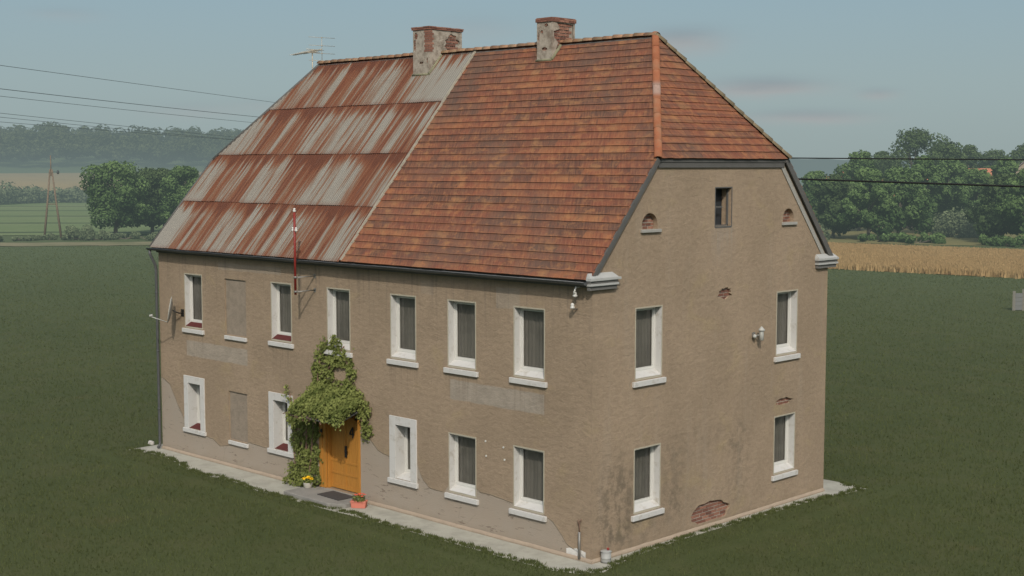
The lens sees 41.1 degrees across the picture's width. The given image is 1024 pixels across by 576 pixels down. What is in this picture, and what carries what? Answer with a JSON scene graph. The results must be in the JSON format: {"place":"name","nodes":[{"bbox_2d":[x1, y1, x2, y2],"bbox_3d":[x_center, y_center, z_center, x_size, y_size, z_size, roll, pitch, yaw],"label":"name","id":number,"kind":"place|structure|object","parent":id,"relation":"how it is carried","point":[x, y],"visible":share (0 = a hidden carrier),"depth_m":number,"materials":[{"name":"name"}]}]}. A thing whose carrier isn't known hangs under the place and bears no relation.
{"place":"outdoors","nodes":[
{"label":"outdoors","id":0,"kind":"place"},
{"bbox_2d":[0,242,150,245],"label":"field path","id":1,"kind":"structure","parent":0,"point":[75,244],"depth_m":169.47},
{"bbox_2d":[0,201,162,234],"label":"mown field","id":2,"kind":"structure","parent":0,"point":[21,219],"depth_m":249.07,"materials":[{"name":"green plant"}]},
{"bbox_2d":[0,180,18,204],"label":"bush","id":3,"kind":"object","parent":2,"relation":"on","point":[5,197],"visible":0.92,"depth_m":346.25,"materials":[{"name":"green plant"}]},
{"bbox_2d":[0,182,41,203],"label":"bush","id":4,"kind":"object","parent":2,"relation":"on","point":[23,196],"visible":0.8,"depth_m":355.91,"materials":[{"name":"green plant"}]},
{"bbox_2d":[23,184,51,202],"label":"bush","id":5,"kind":"object","parent":2,"relation":"on","point":[43,198],"visible":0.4,"depth_m":361.00,"materials":[{"name":"green plant"}]},
{"bbox_2d":[49,186,77,202],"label":"bush","id":6,"kind":"object","parent":2,"relation":"on","point":[62,195],"visible":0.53,"depth_m":364.46,"materials":[{"name":"green plant"}]},
{"bbox_2d":[64,187,91,202],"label":"bush","id":7,"kind":"object","parent":2,"relation":"on","point":[77,195],"visible":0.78,"depth_m":362.58,"materials":[{"name":"green plant"}]},
{"bbox_2d":[125,167,170,233],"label":"broadleaf tree","id":8,"kind":"object","parent":2,"relation":"on","point":[153,176],"visible":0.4,"depth_m":194.37,"materials":[{"name":"green plant"}]},
{"bbox_2d":[0,172,201,190],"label":"ploughed field","id":9,"kind":"structure","parent":0,"point":[64,181],"depth_m":554.13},
{"bbox_2d":[2,113,230,136],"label":"power line","id":10,"kind":"object","parent":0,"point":[108,124],"visible":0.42,"depth_m":126.72,"materials":[{"name":"grey metal"}]},
{"bbox_2d":[2,117,232,139],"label":"power line","id":11,"kind":"object","parent":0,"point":[106,127],"visible":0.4,"depth_m":130.59,"materials":[{"name":"grey metal"}]},
{"bbox_2d":[5,122,231,139],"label":"power line","id":12,"kind":"object","parent":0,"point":[119,131],"visible":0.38,"depth_m":133.46,"materials":[{"name":"grey metal"}]},
{"bbox_2d":[2,96,251,122],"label":"power line","id":13,"kind":"object","parent":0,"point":[121,109],"visible":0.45,"depth_m":114.95,"materials":[{"name":"grey metal"}]},
{"bbox_2d":[4,89,255,116],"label":"power line","id":14,"kind":"object","parent":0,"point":[121,102],"visible":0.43,"depth_m":108.45,"materials":[{"name":"grey metal"}]},
{"bbox_2d":[0,65,274,102],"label":"power line","id":15,"kind":"object","parent":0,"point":[126,82],"visible":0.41,"depth_m":103.55,"materials":[{"name":"grey metal"}]},
{"bbox_2d":[0,154,1023,575],"bbox_3d":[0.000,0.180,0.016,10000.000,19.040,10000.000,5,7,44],"label":"ground","id":16,"kind":"structure","parent":0,"point":[232,526],"depth_m":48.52,"materials":[{"name":"green plant"}]},
{"bbox_2d":[12,235,38,240],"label":"bush","id":17,"kind":"object","parent":16,"relation":"on","point":[21,238],"visible":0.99,"depth_m":178.72,"materials":[{"name":"green plant"}]},
{"bbox_2d":[37,233,57,239],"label":"bush","id":18,"kind":"object","parent":16,"relation":"on","point":[50,236],"visible":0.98,"depth_m":181.01,"materials":[{"name":"green plant"}]},
{"bbox_2d":[44,155,61,237],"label":"utility pole","id":19,"kind":"object","parent":16,"relation":"on","point":[56,204],"visible":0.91,"depth_m":185.37,"materials":[{"name":"brown wood"}]},
{"bbox_2d":[61,231,77,239],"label":"bush","id":20,"kind":"object","parent":16,"relation":"on","point":[62,236],"visible":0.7,"depth_m":180.06,"materials":[{"name":"green plant"}]},
{"bbox_2d":[63,224,93,240],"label":"bush","id":21,"kind":"object","parent":16,"relation":"on","point":[81,232],"visible":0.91,"depth_m":179.60,"materials":[{"name":"green plant"}]},
{"bbox_2d":[80,230,114,240],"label":"bush","id":22,"kind":"object","parent":16,"relation":"on","point":[104,234],"visible":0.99,"depth_m":180.04,"materials":[{"name":"green plant"}]},
{"bbox_2d":[79,160,154,233],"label":"broadleaf tree","id":23,"kind":"object","parent":16,"relation":"on","point":[107,205],"visible":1,"depth_m":186.41,"materials":[{"name":"green plant"}]},
{"bbox_2d":[0,121,243,164],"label":"wood","id":24,"kind":"object","parent":16,"relation":"on","point":[18,142],"visible":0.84,"depth_m":691.68,"materials":[{"name":"green plant"}]},
{"bbox_2d":[110,231,138,239],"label":"bush","id":25,"kind":"object","parent":16,"relation":"on","point":[122,235],"visible":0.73,"depth_m":183.13,"materials":[{"name":"green plant"}]},
{"bbox_2d":[134,232,157,240],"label":"bush","id":26,"kind":"object","parent":16,"relation":"on","point":[152,236],"visible":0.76,"depth_m":179.52,"materials":[{"name":"green plant"}]},
{"bbox_2d":[154,165,198,223],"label":"broadleaf tree","id":27,"kind":"object","parent":16,"relation":"on","point":[179,181],"visible":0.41,"depth_m":191.03,"materials":[{"name":"green plant"}]},
{"bbox_2d":[77,437,916,575],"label":"turf margin","id":28,"kind":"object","parent":16,"relation":"on","point":[817,515],"visible":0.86,"depth_m":36.90,"materials":[{"name":"green plant"}]},
{"bbox_2d":[129,444,865,573],"bbox_3d":[-1.383,5.940,43.916,21.650,0.280,13.800,5,7,44],"label":"concrete apron","id":29,"kind":"object","parent":16,"relation":"on","point":[519,552],"visible":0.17,"depth_m":37.44,"materials":[{"name":"grey concrete"}]},
{"bbox_2d":[350,493,367,507],"bbox_3d":[-4.353,6.053,38.840,0.470,0.385,0.417,1,5,8],"label":"flower box","id":30,"kind":"object","parent":29,"relation":"on","point":[356,502],"visible":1,"depth_m":38.74,"materials":[{"name":"ceramic"}]},
{"bbox_2d":[146,17,838,563],"bbox_3d":[-1.596,-1.181,43.056,20.000,14.119,12.021,5,7,44],"label":"farmhouse","id":31,"kind":"object","parent":29,"relation":"on","point":[468,221],"visible":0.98,"depth_m":37.64,"materials":[{"name":"paint"}]},
{"bbox_2d":[149,297,183,322],"bbox_3d":[-11.456,0.730,45.377,0.767,0.883,0.977,5,7,44],"label":"satellite dish","id":32,"kind":"object","parent":31,"relation":"attached to","point":[171,310],"visible":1,"depth_m":45.29,"materials":[{"name":"grey metal"}]},
{"bbox_2d":[182,273,204,334],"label":"window","id":33,"kind":"structure","parent":31,"relation":"in","point":[192,282],"depth_m":45.49,"materials":[{"name":"white glass"}]},
{"bbox_2d":[183,375,206,435],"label":"window","id":34,"kind":"structure","parent":31,"relation":"in","point":[194,387],"depth_m":45.74,"materials":[{"name":"white glass"}]},
{"bbox_2d":[224,279,246,341],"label":"blind window","id":35,"kind":"structure","parent":31,"relation":"in","point":[235,289],"depth_m":43.49,"materials":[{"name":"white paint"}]},
{"bbox_2d":[228,391,248,447],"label":"blind window","id":36,"kind":"structure","parent":31,"relation":"in","point":[238,401],"depth_m":43.76,"materials":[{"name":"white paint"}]},
{"bbox_2d":[267,391,293,457],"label":"window","id":37,"kind":"structure","parent":31,"relation":"in","point":[278,439],"depth_m":42.41,"materials":[{"name":"white glass"}]},
{"bbox_2d":[268,281,293,348],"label":"window","id":38,"kind":"structure","parent":31,"relation":"in","point":[281,293],"depth_m":42.08,"materials":[{"name":"white glass"}]},
{"bbox_2d":[291,208,315,294],"bbox_3d":[-6.114,-1.088,40.110,0.250,2.535,0.752,5,7,44],"label":"service mast","id":39,"kind":"object","parent":31,"relation":"attached to","point":[294,229],"visible":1,"depth_m":39.87,"materials":[{"name":"metal"}]},
{"bbox_2d":[302,476,313,487],"bbox_3d":[-6.086,5.789,40.739,0.378,0.334,0.365,5,7,44],"label":"flower pot","id":40,"kind":"object","parent":31,"relation":"on","point":[307,481],"visible":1,"depth_m":40.64,"materials":[{"name":"ceramic"}]},
{"bbox_2d":[291,37,334,68],"bbox_3d":[-7.275,-7.970,48.538,1.913,1.770,1.003,5,7,44],"label":"roof aerial","id":41,"kind":"object","parent":31,"relation":"on","point":[311,51],"visible":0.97,"depth_m":48.28,"materials":[{"name":"metal"}]},
{"bbox_2d":[281,334,373,487],"bbox_3d":[-5.747,3.754,40.016,4.220,4.841,1.152,5,7,44],"label":"climbing vine","id":42,"kind":"object","parent":31,"relation":"attached to","point":[334,401],"visible":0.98,"depth_m":40.00,"materials":[{"name":"green plant"}]},
{"bbox_2d":[317,491,353,500],"bbox_3d":[-5.122,6.036,39.688,1.070,0.018,0.620,5,7,44],"label":"doormat","id":43,"kind":"object","parent":31,"relation":"on","point":[337,496],"visible":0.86,"depth_m":39.67,"materials":[{"name":"rubber"}]},
{"bbox_2d":[324,287,352,357],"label":"window","id":44,"kind":"structure","parent":31,"relation":"in","point":[338,299],"depth_m":40.12,"materials":[{"name":"glass"}]},
{"bbox_2d":[319,415,360,495],"bbox_3d":[-4.998,4.747,40.166,1.892,2.491,0.325,5,7,44],"label":"door","id":45,"kind":"structure","parent":31,"relation":"in","point":[342,448],"depth_m":40.35,"materials":[{"name":"orange wood"}]},
{"bbox_2d":[386,293,418,367],"bbox_3d":[-2.931,1.160,37.861,1.280,1.975,0.380,5,7,44],"label":"window","id":46,"kind":"structure","parent":31,"relation":"in","point":[402,307],"depth_m":38.11,"materials":[{"name":"white glass"}]},
{"bbox_2d":[387,415,418,488],"bbox_3d":[-2.905,4.545,38.218,1.240,1.910,0.495,5,7,44],"label":"window","id":47,"kind":"structure","parent":31,"relation":"in","point":[402,431],"depth_m":38.34,"materials":[{"name":"white glass"}]},
{"bbox_2d":[443,299,478,376],"bbox_3d":[-1.251,1.307,36.217,1.290,1.975,0.380,5,7,44],"label":"window","id":48,"kind":"structure","parent":31,"relation":"in","point":[461,315],"depth_m":36.46,"materials":[{"name":"white glass"}]},
{"bbox_2d":[444,432,478,504],"bbox_3d":[-1.244,4.794,36.521,1.270,1.795,0.380,5,7,44],"label":"window","id":49,"kind":"structure","parent":31,"relation":"in","point":[461,448],"depth_m":36.75,"materials":[{"name":"white glass"}]},
{"bbox_2d":[509,445,546,521],"bbox_3d":[0.504,4.946,34.811,1.290,1.795,0.380,5,7,44],"label":"window","id":50,"kind":"structure","parent":31,"relation":"in","point":[528,463],"depth_m":35.04,"materials":[{"name":"white glass"}]},
{"bbox_2d":[509,306,547,387],"bbox_3d":[0.511,1.460,34.493,1.290,1.975,0.380,5,7,44],"label":"window","id":51,"kind":"structure","parent":31,"relation":"in","point":[528,322],"depth_m":34.72,"materials":[{"name":"white glass"}]},
{"bbox_2d":[573,286,581,296],"bbox_3d":[1.563,0.084,32.986,0.144,0.264,0.264,5,7,44],"label":"insulator hook","id":52,"kind":"object","parent":31,"relation":"attached to","point":[574,293],"visible":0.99,"depth_m":32.92,"materials":[{"name":"white ceramic"}]},
{"bbox_2d":[631,443,664,521],"bbox_3d":[3.357,4.919,34.830,0.380,1.845,1.280,5,7,44],"label":"window","id":53,"kind":"structure","parent":31,"relation":"in","point":[647,459],"depth_m":35.09,"materials":[{"name":"white glass"}]},
{"bbox_2d":[632,305,665,387],"bbox_3d":[3.367,1.447,34.532,0.380,1.995,1.290,5,7,44],"label":"window","id":54,"kind":"structure","parent":31,"relation":"in","point":[649,319],"depth_m":34.79,"materials":[{"name":"white glass"}]},
{"bbox_2d":[752,326,764,340],"bbox_3d":[6.796,1.251,37.658,0.360,0.390,0.212,-1,5,-7],"label":"wall lamp","id":55,"kind":"object","parent":31,"relation":"attached to","point":[761,329],"visible":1,"depth_m":37.61,"materials":[{"name":"white metal"}]},
{"bbox_2d":[771,412,797,480],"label":"window","id":56,"kind":"structure","parent":31,"relation":"in","point":[784,425],"depth_m":39.55,"materials":[{"name":"white glass"}]},
{"bbox_2d":[774,289,800,361],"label":"window","id":57,"kind":"structure","parent":31,"relation":"in","point":[786,301],"depth_m":39.25,"materials":[{"name":"white glass"}]},
{"bbox_2d":[600,548,611,563],"bbox_3d":[2.306,6.556,33.493,0.290,0.380,0.290,5,7,44],"label":"metal churn","id":58,"kind":"object","parent":29,"relation":"on","point":[605,556],"visible":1,"depth_m":33.39,"materials":[{"name":"white metal"}]},
{"bbox_2d":[819,222,832,241],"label":"bush","id":59,"kind":"object","parent":16,"relation":"on","point":[825,230],"visible":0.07,"depth_m":171.69,"materials":[{"name":"green plant"}]},
{"bbox_2d":[872,151,903,177],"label":"broadleaf tree","id":60,"kind":"object","parent":16,"relation":"on","point":[880,153],"visible":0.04,"depth_m":243.97,"materials":[{"name":"green plant"}]},
{"bbox_2d":[873,127,956,176],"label":"broadleaf tree","id":61,"kind":"object","parent":16,"relation":"on","point":[917,143],"visible":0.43,"depth_m":237.19,"materials":[{"name":"green plant"}]},
{"bbox_2d":[828,241,1023,278],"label":"wheat","id":62,"kind":"object","parent":16,"relation":"on","point":[973,261],"visible":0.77,"depth_m":134.64,"materials":[{"name":"beige plant"}]},
{"bbox_2d":[924,141,966,203],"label":"broadleaf tree","id":63,"kind":"object","parent":16,"relation":"on","point":[951,151],"visible":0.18,"depth_m":232.18,"materials":[{"name":"green plant"}]},
{"bbox_2d":[962,144,990,167],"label":"broadleaf tree","id":64,"kind":"object","parent":16,"relation":"on","point":[970,151],"visible":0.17,"depth_m":246.63,"materials":[{"name":"green plant"}]},
{"bbox_2d":[969,168,992,175],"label":"village house","id":65,"kind":"structure","parent":16,"relation":"on","point":[989,170],"depth_m":223.44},
{"bbox_2d":[977,148,1008,167],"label":"broadleaf tree","id":66,"kind":"object","parent":16,"relation":"on","point":[997,154],"visible":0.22,"depth_m":257.65,"materials":[{"name":"green plant"}]},
{"bbox_2d":[1007,143,1023,164],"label":"broadleaf tree","id":67,"kind":"object","parent":16,"relation":"on","point":[1018,152],"visible":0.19,"depth_m":249.16,"materials":[{"name":"green plant"}]},
{"bbox_2d":[1012,289,1023,310],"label":"panel fence","id":68,"kind":"object","parent":16,"relation":"on","point":[1018,305],"visible":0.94,"depth_m":92.18,"materials":[{"name":"concrete"}]},
{"bbox_2d":[1016,161,1023,172],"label":"village house","id":69,"kind":"structure","parent":16,"relation":"on","point":[1021,165],"depth_m":211.97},
{"bbox_2d":[0,0,1023,159],"label":"sky","id":70,"kind":"structure","parent":0,"point":[821,78],"materials":[{"name":"blue"}]},
{"bbox_2d":[789,159,990,175],"bbox_3d":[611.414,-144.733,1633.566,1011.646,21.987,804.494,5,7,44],"label":"distant hills","id":71,"kind":"structure","parent":0,"point":[806,166],"depth_m":1535.81,"materials":[{"name":"grey"}]},
{"bbox_2d":[789,157,1023,159],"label":"power line","id":72,"kind":"object","parent":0,"point":[904,158],"visible":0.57,"depth_m":56.34,"materials":[{"name":"black metal"}]},
{"bbox_2d":[798,178,1023,187],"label":"power line","id":73,"kind":"object","parent":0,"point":[913,182],"visible":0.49,"depth_m":50.15,"materials":[{"name":"black metal"}]},
{"bbox_2d":[825,227,1023,246],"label":"olive field","id":74,"kind":"structure","parent":0,"point":[851,236],"depth_m":181.07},
{"bbox_2d":[801,170,824,220],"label":"broadleaf tree","id":75,"kind":"object","parent":74,"relation":"on","point":[807,185],"visible":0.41,"depth_m":198.24,"materials":[{"name":"green plant"}]},
{"bbox_2d":[810,174,860,237],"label":"broadleaf tree","id":76,"kind":"object","parent":74,"relation":"on","point":[828,204],"visible":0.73,"depth_m":183.28,"materials":[{"name":"green plant"}]},
{"bbox_2d":[833,150,876,230],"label":"broadleaf tree","id":77,"kind":"object","parent":74,"relation":"on","point":[851,167],"visible":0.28,"depth_m":203.73,"materials":[{"name":"green plant"}]},
{"bbox_2d":[834,167,902,239],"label":"broadleaf tree","id":78,"kind":"object","parent":74,"relation":"on","point":[886,215],"visible":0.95,"depth_m":178.45,"materials":[{"name":"green plant"}]},
{"bbox_2d":[857,232,897,241],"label":"bush","id":79,"kind":"object","parent":74,"relation":"on","point":[872,237],"visible":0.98,"depth_m":175.00,"materials":[{"name":"green plant"}]},
{"bbox_2d":[873,166,934,233],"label":"broadleaf tree","id":80,"kind":"object","parent":74,"relation":"on","point":[908,198],"visible":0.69,"depth_m":182.88,"materials":[{"name":"green plant"}]},
{"bbox_2d":[888,232,921,241],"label":"bush","id":81,"kind":"object","parent":74,"relation":"on","point":[902,237],"visible":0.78,"depth_m":174.76,"materials":[{"name":"green plant"}]},
{"bbox_2d":[903,232,945,243],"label":"bush","id":82,"kind":"object","parent":74,"relation":"on","point":[937,238],"visible":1,"depth_m":171.67,"materials":[{"name":"green plant"}]},
{"bbox_2d":[910,155,950,231],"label":"broadleaf tree","id":83,"kind":"object","parent":74,"relation":"on","point":[938,194],"visible":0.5,"depth_m":194.15,"materials":[{"name":"green plant"}]},
{"bbox_2d":[927,210,973,237],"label":"bush","id":84,"kind":"object","parent":74,"relation":"on","point":[939,226],"visible":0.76,"depth_m":185.94,"materials":[{"name":"green plant"}]},
{"bbox_2d":[928,158,975,218],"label":"broadleaf tree","id":85,"kind":"object","parent":74,"relation":"on","point":[948,169],"visible":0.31,"depth_m":201.85,"materials":[{"name":"green plant"}]},
{"bbox_2d":[942,203,978,237],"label":"bush","id":86,"kind":"object","parent":74,"relation":"on","point":[959,212],"visible":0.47,"depth_m":185.63,"materials":[{"name":"green plant"}]},
{"bbox_2d":[956,217,982,237],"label":"bush","id":87,"kind":"object","parent":74,"relation":"on","point":[973,232],"visible":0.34,"depth_m":185.05,"materials":[{"name":"green plant"}]},
{"bbox_2d":[948,168,995,219],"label":"broadleaf tree","id":88,"kind":"object","parent":74,"relation":"on","point":[960,195],"visible":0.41,"depth_m":195.65,"materials":[{"name":"green plant"}]},
{"bbox_2d":[964,173,1023,236],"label":"broadleaf tree","id":89,"kind":"object","parent":74,"relation":"on","point":[991,221],"visible":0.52,"depth_m":173.74,"materials":[{"name":"green plant"}]},
{"bbox_2d":[978,233,1013,244],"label":"bush","id":90,"kind":"object","parent":74,"relation":"on","point":[984,239],"visible":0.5,"depth_m":167.88,"materials":[{"name":"green plant"}]},
{"bbox_2d":[991,157,1018,175],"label":"broadleaf tree","id":91,"kind":"object","parent":74,"relation":"on","point":[1007,166],"visible":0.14,"depth_m":199.31,"materials":[{"name":"green plant"}]},
{"bbox_2d":[991,233,1023,247],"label":"bush","id":92,"kind":"object","parent":74,"relation":"on","point":[1017,241],"visible":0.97,"depth_m":165.98,"materials":[{"name":"green plant"}]},
{"bbox_2d":[993,168,1023,234],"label":"broadleaf tree","id":93,"kind":"object","parent":74,"relation":"on","point":[1012,207],"visible":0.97,"depth_m":167.60,"materials":[{"name":"green plant"}]}
]}

